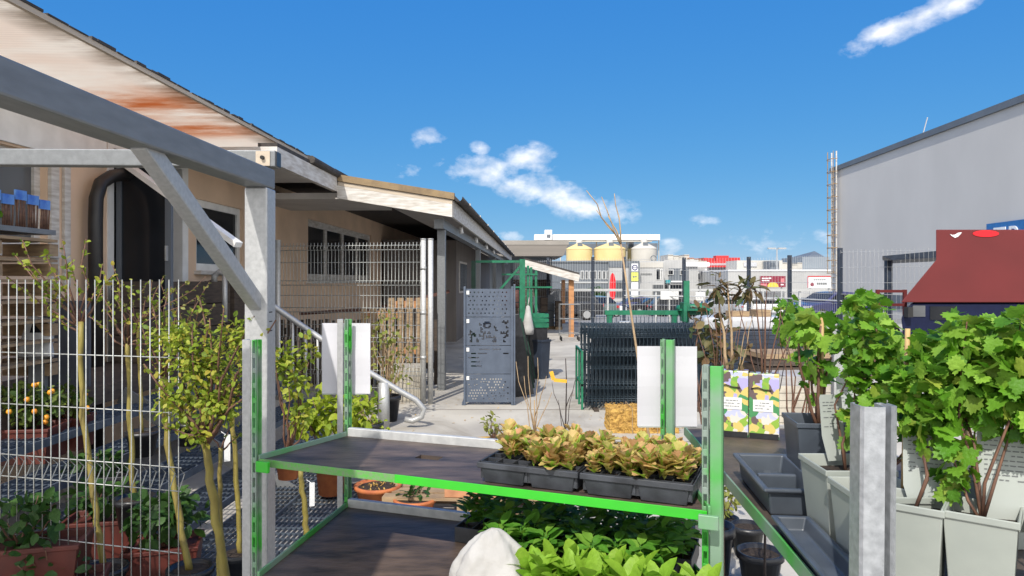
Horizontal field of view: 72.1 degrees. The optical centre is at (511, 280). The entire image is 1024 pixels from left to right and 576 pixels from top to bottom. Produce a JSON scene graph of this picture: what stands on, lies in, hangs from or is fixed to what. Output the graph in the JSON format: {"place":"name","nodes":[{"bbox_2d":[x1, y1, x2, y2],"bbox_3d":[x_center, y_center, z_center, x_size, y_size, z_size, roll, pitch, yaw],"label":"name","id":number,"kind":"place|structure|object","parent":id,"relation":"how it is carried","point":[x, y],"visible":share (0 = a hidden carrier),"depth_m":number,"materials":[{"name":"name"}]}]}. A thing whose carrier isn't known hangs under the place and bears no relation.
{"place":"outdoors","nodes":[
{"label":"outdoors","id":0,"kind":"place"},
{"bbox_2d":[0,486,93,575],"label":"planter box","id":1,"kind":"object","parent":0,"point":[64,555],"visible":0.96,"depth_m":2.97,"materials":[{"name":"green plant"}]},
{"bbox_2d":[209,280,244,395],"bbox_3d":[-3.606,0.821,9.537,0.340,1.658,1.500,0,0,2],"label":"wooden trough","id":2,"kind":"object","parent":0,"point":[236,302],"visible":0.09,"depth_m":8.81,"materials":[{"name":"brown wood"}]},
{"bbox_2d":[1,324,1004,575],"bbox_3d":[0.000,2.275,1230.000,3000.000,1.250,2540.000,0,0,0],"label":"ground","id":3,"kind":"structure","parent":0,"point":[447,412],"depth_m":8.69,"materials":[{"name":"concrete"}]},
{"bbox_2d":[6,238,129,575],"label":"sapling","id":4,"kind":"object","parent":3,"relation":"on","point":[99,532],"visible":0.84,"depth_m":3.32,"materials":[{"name":"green plant"}]},
{"bbox_2d":[0,280,184,575],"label":"wire fence panel","id":5,"kind":"object","parent":3,"relation":"on","point":[94,460],"visible":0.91,"depth_m":2.96,"materials":[{"name":"metal"}]},
{"bbox_2d":[8,538,111,575],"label":"planter box","id":6,"kind":"object","parent":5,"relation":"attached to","point":[43,543],"visible":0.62,"depth_m":2.94,"materials":[{"name":"brown ceramic"}]},
{"bbox_2d":[0,55,280,575],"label":"canopy frame","id":7,"kind":"object","parent":3,"relation":"on","point":[159,152],"visible":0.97,"depth_m":2.33,"materials":[{"name":"grey metal"}]},
{"bbox_2d":[135,290,214,575],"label":"sapling","id":8,"kind":"object","parent":3,"relation":"on","point":[189,565],"visible":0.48,"depth_m":3.29,"materials":[{"name":"green plant"}]},
{"bbox_2d":[143,300,275,575],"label":"sapling","id":9,"kind":"object","parent":3,"relation":"on","point":[214,404],"visible":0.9,"depth_m":2.77,"materials":[{"name":"green plant"}]},
{"bbox_2d":[1,269,426,575],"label":"grating steps","id":10,"kind":"structure","parent":3,"relation":"on","point":[191,463],"depth_m":5.21,"materials":[{"name":"grey metal"}]},
{"bbox_2d":[0,225,57,393],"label":"seed shelf","id":11,"kind":"object","parent":10,"relation":"on","point":[34,250],"visible":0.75,"depth_m":4.94,"materials":[{"name":"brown wood"}]},
{"bbox_2d":[18,316,53,472],"bbox_3d":[-3.342,0.791,4.955,0.218,1.098,0.138,0,0,-14],"label":"payment terminal","id":12,"kind":"object","parent":10,"relation":"on","point":[37,349],"visible":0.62,"depth_m":4.92,"materials":[{"name":"grey plastic"}]},
{"bbox_2d":[1,380,71,465],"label":"planter box","id":13,"kind":"object","parent":10,"relation":"on","point":[37,424],"visible":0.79,"depth_m":4.43,"materials":[{"name":"orange plant"}]},
{"bbox_2d":[43,301,90,411],"bbox_3d":[-3.362,0.650,5.315,0.340,1.000,0.030,0,0,-6],"label":"display board","id":14,"kind":"object","parent":10,"relation":"on","point":[64,358],"visible":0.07,"depth_m":5.30,"materials":[{"name":"stone"}]},
{"bbox_2d":[39,375,96,451],"bbox_3d":[-3.035,0.890,4.779,0.345,0.499,0.310,0,0,-6],"label":"planter box","id":15,"kind":"object","parent":10,"relation":"on","point":[73,423],"visible":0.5,"depth_m":4.77,"materials":[{"name":"green plant"}]},
{"bbox_2d":[55,448,138,502],"bbox_3d":[-2.529,1.157,4.281,0.416,0.305,0.321,0,0,-11],"label":"planter box","id":16,"kind":"object","parent":10,"relation":"on","point":[108,455],"visible":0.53,"depth_m":4.26,"materials":[{"name":"green plastic"}]},
{"bbox_2d":[61,467,138,559],"bbox_3d":[-2.239,1.258,3.831,0.387,0.445,0.312,0,0,-11],"label":"planter box","id":17,"kind":"object","parent":10,"relation":"on","point":[108,524],"visible":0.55,"depth_m":3.76,"materials":[{"name":"green plant"}]},
{"bbox_2d":[81,260,170,530],"bbox_3d":[-2.014,0.600,3.741,0.633,1.420,0.227,0,0,0],"label":"sapling","id":18,"kind":"object","parent":17,"relation":"in","point":[126,498],"visible":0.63,"depth_m":3.74,"materials":[{"name":"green plant"}]},
{"bbox_2d":[105,280,200,457],"bbox_3d":[-2.328,0.554,4.608,0.622,1.173,0.209,0,0,-5],"label":"sapling","id":19,"kind":"object","parent":10,"relation":"on","point":[145,440],"visible":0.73,"depth_m":4.59,"materials":[{"name":"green plant"}]},
{"bbox_2d":[119,483,210,575],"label":"planter box","id":20,"kind":"object","parent":10,"relation":"on","point":[194,537],"visible":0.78,"depth_m":3.51,"materials":[{"name":"green plant"}]},
{"bbox_2d":[111,281,229,363],"bbox_3d":[-3.672,0.400,7.738,0.320,0.798,1.900,0,0,2],"label":"wooden trough","id":21,"kind":"object","parent":10,"relation":"on","point":[212,295],"visible":0.5,"depth_m":7.46,"materials":[{"name":"brown wood"}]},
{"bbox_2d":[275,329,321,480],"bbox_3d":[-1.409,0.807,4.606,0.259,0.965,0.396,0,0,44],"label":"potted bush","id":22,"kind":"object","parent":10,"relation":"on","point":[282,363],"visible":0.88,"depth_m":4.58,"materials":[{"name":"green plant"}]},
{"bbox_2d":[282,382,384,441],"bbox_3d":[-1.419,1.147,5.646,0.771,0.706,0.538,0,0,0],"label":"potted bush","id":23,"kind":"object","parent":10,"relation":"on","point":[322,421],"visible":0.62,"depth_m":5.57,"materials":[{"name":"green plant"}]},
{"bbox_2d":[206,339,241,575],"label":"sapling","id":24,"kind":"object","parent":3,"relation":"on","point":[234,554],"visible":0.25,"depth_m":3.44,"materials":[{"name":"green plant"}]},
{"bbox_2d":[0,108,514,483],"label":"shop building","id":25,"kind":"structure","parent":3,"relation":"on","point":[130,223],"depth_m":8.94,"materials":[{"name":"white paint"}]},
{"bbox_2d":[0,145,61,257],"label":"window","id":26,"kind":"structure","parent":25,"relation":"in","point":[27,179],"depth_m":5.92,"materials":[{"name":"grey glass"}]},
{"bbox_2d":[116,168,172,355],"bbox_3d":[-3.697,-0.275,7.064,0.560,2.050,0.090,0,0,2],"label":"door leaf","id":27,"kind":"structure","parent":25,"relation":"in","point":[144,217],"depth_m":7.08,"materials":[{"name":"black wood"}]},
{"bbox_2d":[0,0,309,158],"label":"canopy roof","id":28,"kind":"structure","parent":25,"relation":"on","point":[33,36],"depth_m":5.75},
{"bbox_2d":[194,199,239,274],"bbox_3d":[-3.908,-0.555,9.458,0.180,0.950,1.500,0,0,2],"label":"window","id":29,"kind":"structure","parent":25,"relation":"in","point":[228,218],"depth_m":9.45,"materials":[{"name":"white paint"}]},
{"bbox_2d":[307,219,375,283],"bbox_3d":[-3.692,-0.555,15.544,0.190,1.210,5.120,0,0,2],"label":"window","id":30,"kind":"structure","parent":25,"relation":"in","point":[318,232],"depth_m":15.09,"materials":[{"name":"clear glass"}]},
{"bbox_2d":[275,238,432,403],"bbox_3d":[-2.167,0.542,9.597,2.254,2.215,0.084,0,0,8],"label":"fence","id":31,"kind":"object","parent":3,"relation":"on","point":[422,312],"visible":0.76,"depth_m":9.53,"materials":[{"name":"metal"}]},
{"bbox_2d":[281,290,449,384],"bbox_3d":[-2.385,0.895,11.185,2.804,1.510,0.130,0,0,0],"label":"picket fence","id":32,"kind":"object","parent":3,"relation":"on","point":[296,332],"visible":0.21,"depth_m":11.19,"materials":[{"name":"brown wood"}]},
{"bbox_2d":[354,479,401,500],"bbox_3d":[-0.982,1.561,5.160,0.350,0.178,0.350,0,0,0],"label":"flower pot","id":33,"kind":"object","parent":3,"relation":"on","point":[374,490],"visible":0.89,"depth_m":5.08,"materials":[{"name":"ceramic"}]},
{"bbox_2d":[361,308,404,372],"bbox_3d":[-1.903,0.875,10.389,0.630,0.950,0.102,0,0,-3],"label":"wooden pallet","id":34,"kind":"object","parent":3,"relation":"on","point":[373,326],"visible":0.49,"depth_m":10.34,"materials":[{"name":"brown wood"}]},
{"bbox_2d":[364,309,417,421],"bbox_3d":[-1.443,0.990,8.302,0.518,1.321,0.512,0,0,37],"label":"potted bush","id":35,"kind":"object","parent":3,"relation":"on","point":[395,398],"visible":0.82,"depth_m":8.27,"materials":[{"name":"green plant"}]},
{"bbox_2d":[389,363,420,400],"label":"concrete block","id":36,"kind":"structure","parent":3,"relation":"on","point":[416,380],"depth_m":9.63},
{"bbox_2d":[388,298,427,362],"bbox_3d":[-1.505,0.725,10.389,0.630,0.950,0.102,0,0,-3],"label":"wooden pallet","id":37,"kind":"object","parent":36,"relation":"on","point":[399,316],"visible":0.5,"depth_m":10.34,"materials":[{"name":"brown wood"}]},
{"bbox_2d":[383,240,489,341],"bbox_3d":[-2.243,0.275,25.848,2.040,2.750,13.500,0,0,2],"label":"store room","id":38,"kind":"object","parent":3,"relation":"on","point":[460,256],"visible":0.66,"depth_m":19.12,"materials":[{"name":"grey"}]},
{"bbox_2d":[382,483,544,514],"bbox_3d":[-0.309,1.578,5.256,1.150,0.144,0.780,0,0,3],"label":"wooden pallet","id":39,"kind":"object","parent":3,"relation":"on","point":[437,495],"visible":0.11,"depth_m":4.94,"materials":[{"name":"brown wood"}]},
{"bbox_2d":[242,319,723,575],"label":"plant trolley","id":40,"kind":"object","parent":3,"relation":"on","point":[350,536],"visible":0.73,"depth_m":2.33,"materials":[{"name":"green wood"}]},
{"bbox_2d":[322,323,369,394],"bbox_3d":[-0.657,0.309,2.788,0.194,0.282,0.010,0,0,2],"label":"paper sheet","id":41,"kind":"object","parent":40,"relation":"attached to","point":[360,358],"visible":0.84,"depth_m":2.79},
{"bbox_2d":[449,528,524,575],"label":"cloth sack","id":42,"kind":"object","parent":40,"relation":"on","point":[490,552],"visible":0.93,"depth_m":1.92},
{"bbox_2d":[451,492,523,542],"bbox_3d":[-0.068,0.789,2.422,0.250,0.170,0.267,0,0,22],"label":"seedling pack","id":43,"kind":"object","parent":40,"relation":"on","point":[468,527],"visible":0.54,"depth_m":2.37,"materials":[{"name":"plant"}]},
{"bbox_2d":[478,501,556,551],"bbox_3d":[0.005,0.787,2.163,0.274,0.174,0.249,0,0,22],"label":"seedling pack","id":44,"kind":"object","parent":40,"relation":"on","point":[503,518],"visible":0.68,"depth_m":2.16,"materials":[{"name":"plant"}]},
{"bbox_2d":[477,451,588,491],"bbox_3d":[0.084,0.568,2.138,0.313,0.061,0.235,0,0,23],"label":"carry tray","id":45,"kind":"object","parent":40,"relation":"on","point":[539,477],"visible":0.51,"depth_m":2.03,"materials":[{"name":"plastic"}]},
{"bbox_2d":[481,428,531,482],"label":"seedling pack","id":46,"kind":"object","parent":45,"relation":"in","point":[509,440],"visible":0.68,"depth_m":2.12,"materials":[{"name":"plastic"}]},
{"bbox_2d":[519,429,586,488],"bbox_3d":[0.116,0.515,2.059,0.196,0.146,0.163,0,0,23],"label":"seedling pack","id":47,"kind":"object","parent":45,"relation":"in","point":[564,452],"visible":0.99,"depth_m":2.04,"materials":[{"name":"plant"}]},
{"bbox_2d":[534,423,598,463],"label":"seedling pack","id":48,"kind":"object","parent":45,"relation":"in","point":[550,430],"visible":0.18,"depth_m":2.17,"materials":[{"name":"plant"}]},
{"bbox_2d":[512,499,580,540],"bbox_3d":[0.115,0.797,2.337,0.224,0.154,0.253,0,0,22],"label":"seedling pack","id":49,"kind":"object","parent":40,"relation":"on","point":[557,510],"visible":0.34,"depth_m":2.33,"materials":[{"name":"plant"}]},
{"bbox_2d":[513,538,588,575],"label":"seedling pack","id":50,"kind":"object","parent":40,"relation":"on","point":[546,561],"visible":0.99,"depth_m":1.91,"materials":[{"name":"plant"}]},
{"bbox_2d":[523,509,618,575],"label":"seedling pack","id":51,"kind":"object","parent":40,"relation":"on","point":[577,529],"visible":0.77,"depth_m":2.08,"materials":[{"name":"plant"}]},
{"bbox_2d":[561,505,637,548],"bbox_3d":[0.295,0.793,2.280,0.261,0.162,0.256,0,0,22],"label":"seedling pack","id":52,"kind":"object","parent":40,"relation":"on","point":[603,516],"visible":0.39,"depth_m":2.25,"materials":[{"name":"plant"}]},
{"bbox_2d":[573,544,659,575],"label":"seedling pack","id":53,"kind":"object","parent":40,"relation":"on","point":[596,562],"visible":0.94,"depth_m":1.86,"materials":[{"name":"plant"}]},
{"bbox_2d":[579,465,701,505],"bbox_3d":[0.378,0.568,2.016,0.313,0.061,0.235,0,0,23],"label":"carry tray","id":54,"kind":"object","parent":40,"relation":"on","point":[649,490],"visible":0.56,"depth_m":1.91,"materials":[{"name":"plastic"}]},
{"bbox_2d":[583,438,645,495],"bbox_3d":[0.292,0.517,1.998,0.198,0.142,0.142,0,0,23],"label":"seedling pack","id":55,"kind":"object","parent":54,"relation":"in","point":[611,459],"visible":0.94,"depth_m":1.98,"materials":[{"name":"plant"}]},
{"bbox_2d":[585,429,654,451],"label":"seedling pack","id":56,"kind":"object","parent":54,"relation":"in","point":[607,435],"visible":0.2,"depth_m":2.10,"materials":[{"name":"plant"}]},
{"bbox_2d":[631,440,699,502],"bbox_3d":[0.419,0.513,1.932,0.186,0.150,0.166,0,0,23],"label":"seedling pack","id":57,"kind":"object","parent":54,"relation":"in","point":[673,462],"visible":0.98,"depth_m":1.91,"materials":[{"name":"plant"}]},
{"bbox_2d":[600,516,690,575],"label":"seedling pack","id":58,"kind":"object","parent":40,"relation":"on","point":[664,544],"visible":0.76,"depth_m":2.01,"materials":[{"name":"plant"}]},
{"bbox_2d":[624,512,701,572],"bbox_3d":[0.466,0.791,2.189,0.255,0.165,0.245,0,0,22],"label":"seedling pack","id":59,"kind":"object","parent":40,"relation":"on","point":[691,545],"visible":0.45,"depth_m":2.16,"materials":[{"name":"plant"}]},
{"bbox_2d":[637,346,696,427],"bbox_3d":[0.520,0.356,2.363,0.199,0.272,0.010,0,0,2],"label":"paper sheet","id":60,"kind":"object","parent":40,"relation":"attached to","point":[648,386],"visible":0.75,"depth_m":2.36,"materials":[{"name":"paper"}]},
{"bbox_2d":[637,557,721,575],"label":"seedling pack","id":61,"kind":"object","parent":40,"relation":"on","point":[652,568],"visible":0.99,"depth_m":1.80,"materials":[{"name":"plant"}]},
{"bbox_2d":[462,284,514,404],"bbox_3d":[-0.311,0.848,9.635,0.711,1.604,0.630,0,0,0],"label":"screen display","id":62,"kind":"object","parent":3,"relation":"on","point":[497,364],"visible":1,"depth_m":9.35,"materials":[{"name":"grey metal"}]},
{"bbox_2d":[471,259,524,366],"bbox_3d":[-0.254,0.625,14.370,0.991,2.049,2.860,0,0,0],"label":"storage rack","id":63,"kind":"object","parent":3,"relation":"on","point":[521,267],"visible":0.63,"depth_m":12.94,"materials":[{"name":"green metal"}]},
{"bbox_2d":[497,314,533,396],"bbox_3d":[0.031,1.070,10.092,0.563,1.204,0.215,0,0,0],"label":"plastic board","id":64,"kind":"object","parent":3,"relation":"on","point":[521,361],"visible":0.43,"depth_m":9.98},
{"bbox_2d":[532,337,550,378],"bbox_3d":[0.487,1.305,11.900,0.255,0.690,0.255,0,0,42],"label":"dark bin","id":65,"kind":"object","parent":3,"relation":"on","point":[541,348],"visible":0.89,"depth_m":11.82,"materials":[{"name":"black plastic"}]},
{"bbox_2d":[513,258,579,336],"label":"open shed","id":66,"kind":"structure","parent":3,"relation":"on","point":[573,276],"depth_m":20.63,"materials":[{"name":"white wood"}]},
{"bbox_2d":[552,261,607,295],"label":"commercial building","id":67,"kind":"structure","parent":3,"relation":"on","point":[584,282],"depth_m":100.00,"materials":[{"name":"white paint"}]},
{"bbox_2d":[534,230,659,260],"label":"conveyor gallery","id":68,"kind":"object","parent":3,"relation":"on","point":[592,241],"visible":0.47,"depth_m":154.00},
{"bbox_2d":[575,345,701,411],"bbox_3d":[1.635,1.275,9.405,1.500,0.750,1.090,0,0,0],"label":"stack rack","id":69,"kind":"object","parent":3,"relation":"on","point":[595,409],"visible":0.69,"depth_m":9.40,"materials":[{"name":"green metal"}]},
{"bbox_2d":[584,327,703,405],"bbox_3d":[1.720,1.105,9.050,1.580,1.030,0.051,0,0,0],"label":"stacked fence","id":70,"kind":"object","parent":69,"relation":"on","point":[616,361],"visible":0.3,"depth_m":9.06,"materials":[{"name":"black metal"}]},
{"bbox_2d":[585,324,705,403],"bbox_3d":[1.734,1.081,9.115,1.580,1.030,0.051,0,0,0],"label":"stacked fence","id":71,"kind":"object","parent":69,"relation":"on","point":[589,379],"visible":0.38,"depth_m":9.13,"materials":[{"name":"black metal"}]},
{"bbox_2d":[587,329,704,403],"bbox_3d":[1.766,1.088,9.176,1.580,1.030,0.050,0,0,0],"label":"stacked fence","id":72,"kind":"object","parent":69,"relation":"on","point":[641,331],"visible":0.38,"depth_m":9.19,"materials":[{"name":"black metal"}]},
{"bbox_2d":[587,325,709,404],"bbox_3d":[1.754,1.085,8.993,1.580,1.030,0.052,0,0,0],"label":"stacked fence","id":73,"kind":"object","parent":69,"relation":"on","point":[666,335],"visible":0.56,"depth_m":9.01,"materials":[{"name":"black metal"}]},
{"bbox_2d":[587,327,710,406],"bbox_3d":[1.746,1.105,8.936,1.580,1.030,0.050,0,0,0],"label":"stacked fence","id":74,"kind":"object","parent":69,"relation":"on","point":[631,350],"visible":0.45,"depth_m":8.95,"materials":[{"name":"black metal"}]},
{"bbox_2d":[604,401,679,433],"bbox_3d":[1.433,1.512,7.778,0.859,0.312,0.537,0,0,0],"label":"straw bale","id":75,"kind":"object","parent":3,"relation":"on","point":[620,418],"visible":0.53,"depth_m":7.61},
{"bbox_2d":[639,261,663,296],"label":"commercial building","id":76,"kind":"structure","parent":3,"relation":"on","point":[646,274],"depth_m":101.00,"materials":[{"name":"white paint"}]},
{"bbox_2d":[604,281,710,322],"bbox_3d":[2.365,0.825,11.370,1.699,1.650,0.340,0,0,0],"label":"steel barrier","id":77,"kind":"object","parent":3,"relation":"on","point":[683,310],"visible":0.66,"depth_m":11.46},
{"bbox_2d":[660,260,709,299],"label":"commercial building","id":78,"kind":"structure","parent":3,"relation":"on","point":[673,279],"depth_m":104.00,"materials":[{"name":"white paint"}]},
{"bbox_2d":[551,289,824,322],"bbox_3d":[5.767,1.140,28.975,14.170,1.620,0.150,0,0,0],"label":"guard rail","id":79,"kind":"object","parent":3,"relation":"on","point":[798,290],"visible":0.42,"depth_m":28.90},
{"bbox_2d":[483,300,901,323],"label":"car park","id":80,"kind":"structure","parent":3,"relation":"on","point":[603,318],"depth_m":39.16,"materials":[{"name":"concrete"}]},
{"bbox_2d":[481,240,568,313],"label":"flat roof building","id":81,"kind":"structure","parent":80,"relation":"on","point":[539,250],"depth_m":41.73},
{"bbox_2d":[551,288,603,319],"bbox_3d":[2.353,1.224,37.000,4.623,1.675,2.140,0,0,-9],"label":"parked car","id":82,"kind":"object","parent":80,"relation":"on","point":[583,298],"visible":0.23,"depth_m":36.29,"materials":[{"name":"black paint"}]},
{"bbox_2d":[783,291,869,316],"bbox_3d":[16.158,1.282,35.999,4.323,1.475,2.060,0,0,-23],"label":"parked car","id":83,"kind":"object","parent":80,"relation":"on","point":[829,306],"visible":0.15,"depth_m":35.08,"materials":[{"name":"blue paint"}]},
{"bbox_2d":[688,299,745,575],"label":"potted bush","id":84,"kind":"object","parent":3,"relation":"on","point":[729,526],"visible":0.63,"depth_m":3.88,"materials":[{"name":"plant"}]},
{"bbox_2d":[511,247,930,333],"bbox_3d":[5.638,0.461,23.310,1.794,2.702,15.368,0,0,-41],"label":"perimeter fence","id":85,"kind":"object","parent":3,"relation":"on","point":[838,282],"visible":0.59,"depth_m":22.36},
{"bbox_2d":[730,519,763,554],"bbox_3d":[1.418,1.560,4.240,0.210,0.180,0.210,0,0,0],"label":"flower pot","id":86,"kind":"object","parent":3,"relation":"on","point":[747,530],"visible":0.66,"depth_m":4.18,"materials":[{"name":"black plastic"}]},
{"bbox_2d":[700,330,816,393],"bbox_3d":[3.615,1.179,10.227,1.860,0.923,0.650,0,0,-1],"label":"board stack","id":87,"kind":"object","parent":3,"relation":"on","point":[770,340],"visible":0.06,"depth_m":9.90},
{"bbox_2d":[695,309,778,329],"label":"wrapped goods","id":88,"kind":"object","parent":87,"relation":"on","point":[736,317],"visible":0.41,"depth_m":10.11,"materials":[{"name":"white plastic"}]},
{"bbox_2d":[736,542,784,575],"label":"flower pot","id":89,"kind":"object","parent":3,"relation":"on","point":[749,555],"visible":0.9,"depth_m":3.73,"materials":[{"name":"black plastic"}]},
{"bbox_2d":[699,260,830,301],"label":"commercial building","id":90,"kind":"structure","parent":3,"relation":"on","point":[741,268],"depth_m":92.00,"materials":[{"name":"white metal"}]},
{"bbox_2d":[744,349,830,372],"bbox_3d":[3.528,1.275,9.000,0.940,0.750,0.640,0,0,-6],"label":"wooden crate","id":91,"kind":"object","parent":3,"relation":"on","point":[748,365],"visible":0.12,"depth_m":8.78,"materials":[{"name":"brown wood"}]},
{"bbox_2d":[768,294,824,412],"bbox_3d":[1.883,0.866,4.600,0.384,1.569,0.290,0,0,0],"label":"potted bush","id":92,"kind":"object","parent":3,"relation":"on","point":[791,311],"visible":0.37,"depth_m":4.59,"materials":[{"name":"green plant"}]},
{"bbox_2d":[779,376,830,424],"bbox_3d":[2.848,1.337,7.201,1.050,0.625,0.760,0,0,-3],"label":"slab stack","id":93,"kind":"object","parent":3,"relation":"on","point":[782,402],"visible":0.03,"depth_m":6.86,"materials":[{"name":"beige stone"}]},
{"bbox_2d":[684,348,1023,575],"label":"plant trolley","id":94,"kind":"object","parent":3,"relation":"on","point":[874,456],"visible":0.26,"depth_m":1.23,"materials":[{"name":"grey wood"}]},
{"bbox_2d":[697,271,769,437],"bbox_3d":[0.873,0.280,2.742,0.266,0.638,0.182,0,0,44],"label":"boxed shrub","id":95,"kind":"object","parent":94,"relation":"on","point":[736,402],"visible":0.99,"depth_m":2.71,"materials":[{"name":"cardboard"}]},
{"bbox_2d":[738,286,789,439],"bbox_3d":[0.972,0.309,2.683,0.222,0.580,0.068,0,0,22],"label":"boxed shrub","id":96,"kind":"object","parent":94,"relation":"on","point":[764,405],"visible":0.95,"depth_m":2.67,"materials":[{"name":"cardboard"}]},
{"bbox_2d":[733,453,806,515],"bbox_3d":[0.735,0.561,1.955,0.163,0.074,0.378,0,0,6],"label":"planter box","id":97,"kind":"object","parent":94,"relation":"on","point":[774,482],"visible":0.88,"depth_m":1.95,"materials":[{"name":"grey plastic"}]},
{"bbox_2d":[771,515,848,575],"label":"planter box","id":98,"kind":"object","parent":94,"relation":"on","point":[819,550],"visible":1,"depth_m":1.54,"materials":[{"name":"grey plastic"}]},
{"bbox_2d":[779,307,849,469],"bbox_3d":[0.877,0.336,2.015,0.217,0.526,0.176,0,0,7],"label":"potted currant","id":99,"kind":"object","parent":94,"relation":"on","point":[803,433],"visible":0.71,"depth_m":2.01,"materials":[{"name":"plant"}]},
{"bbox_2d":[798,288,904,542],"bbox_3d":[0.816,0.305,1.639,0.224,0.587,0.213,0,0,1],"label":"potted currant","id":100,"kind":"object","parent":94,"relation":"on","point":[860,365],"visible":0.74,"depth_m":1.65,"materials":[{"name":"plant"}]},
{"bbox_2d":[836,293,897,408],"bbox_3d":[1.065,0.316,2.134,0.231,0.567,0.203,0,0,-11],"label":"potted currant","id":101,"kind":"object","parent":94,"relation":"on","point":[884,301],"visible":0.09,"depth_m":2.10,"materials":[{"name":"green plant"}]},
{"bbox_2d":[827,328,946,554],"bbox_3d":[0.813,0.349,1.451,0.247,0.500,0.185,0,0,2],"label":"potted currant","id":102,"kind":"object","parent":94,"relation":"on","point":[840,487],"visible":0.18,"depth_m":1.46,"materials":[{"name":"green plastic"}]},
{"bbox_2d":[871,345,975,575],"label":"potted currant","id":103,"kind":"object","parent":94,"relation":"on","point":[920,544],"visible":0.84,"depth_m":1.36,"materials":[{"name":"plant"}]},
{"bbox_2d":[910,306,1023,549],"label":"potted currant","id":104,"kind":"object","parent":94,"relation":"on","point":[933,338],"visible":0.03,"depth_m":1.68,"materials":[{"name":"green plant"}]},
{"bbox_2d":[918,304,1023,575],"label":"potted currant","id":105,"kind":"object","parent":94,"relation":"on","point":[983,528],"visible":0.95,"depth_m":1.33,"materials":[{"name":"plant"}]},
{"bbox_2d":[882,251,935,319],"bbox_3d":[10.880,0.450,19.359,1.409,2.400,4.687,0,0,31],"label":"carport","id":106,"kind":"object","parent":3,"relation":"on","point":[909,257],"visible":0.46,"depth_m":17.85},
{"bbox_2d":[829,94,1023,318],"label":"grey hall","id":107,"kind":"structure","parent":3,"relation":"on","point":[916,192],"depth_m":38.96,"materials":[{"name":"metal"}]},
{"bbox_2d":[827,151,837,290],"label":"caged ladder","id":108,"kind":"object","parent":107,"relation":"attached to","point":[831,222],"visible":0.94,"depth_m":50.13,"materials":[{"name":"grey metal"}]},
{"bbox_2d":[854,230,1023,338],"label":"market stall awning","id":109,"kind":"object","parent":3,"relation":"on","point":[975,272],"visible":0.52,"depth_m":14.00,"materials":[{"name":"red fabric"}]},
{"bbox_2d":[27,0,1023,269],"label":"sky","id":110,"kind":"structure","parent":0,"point":[711,126],"materials":[{"name":"blue"}]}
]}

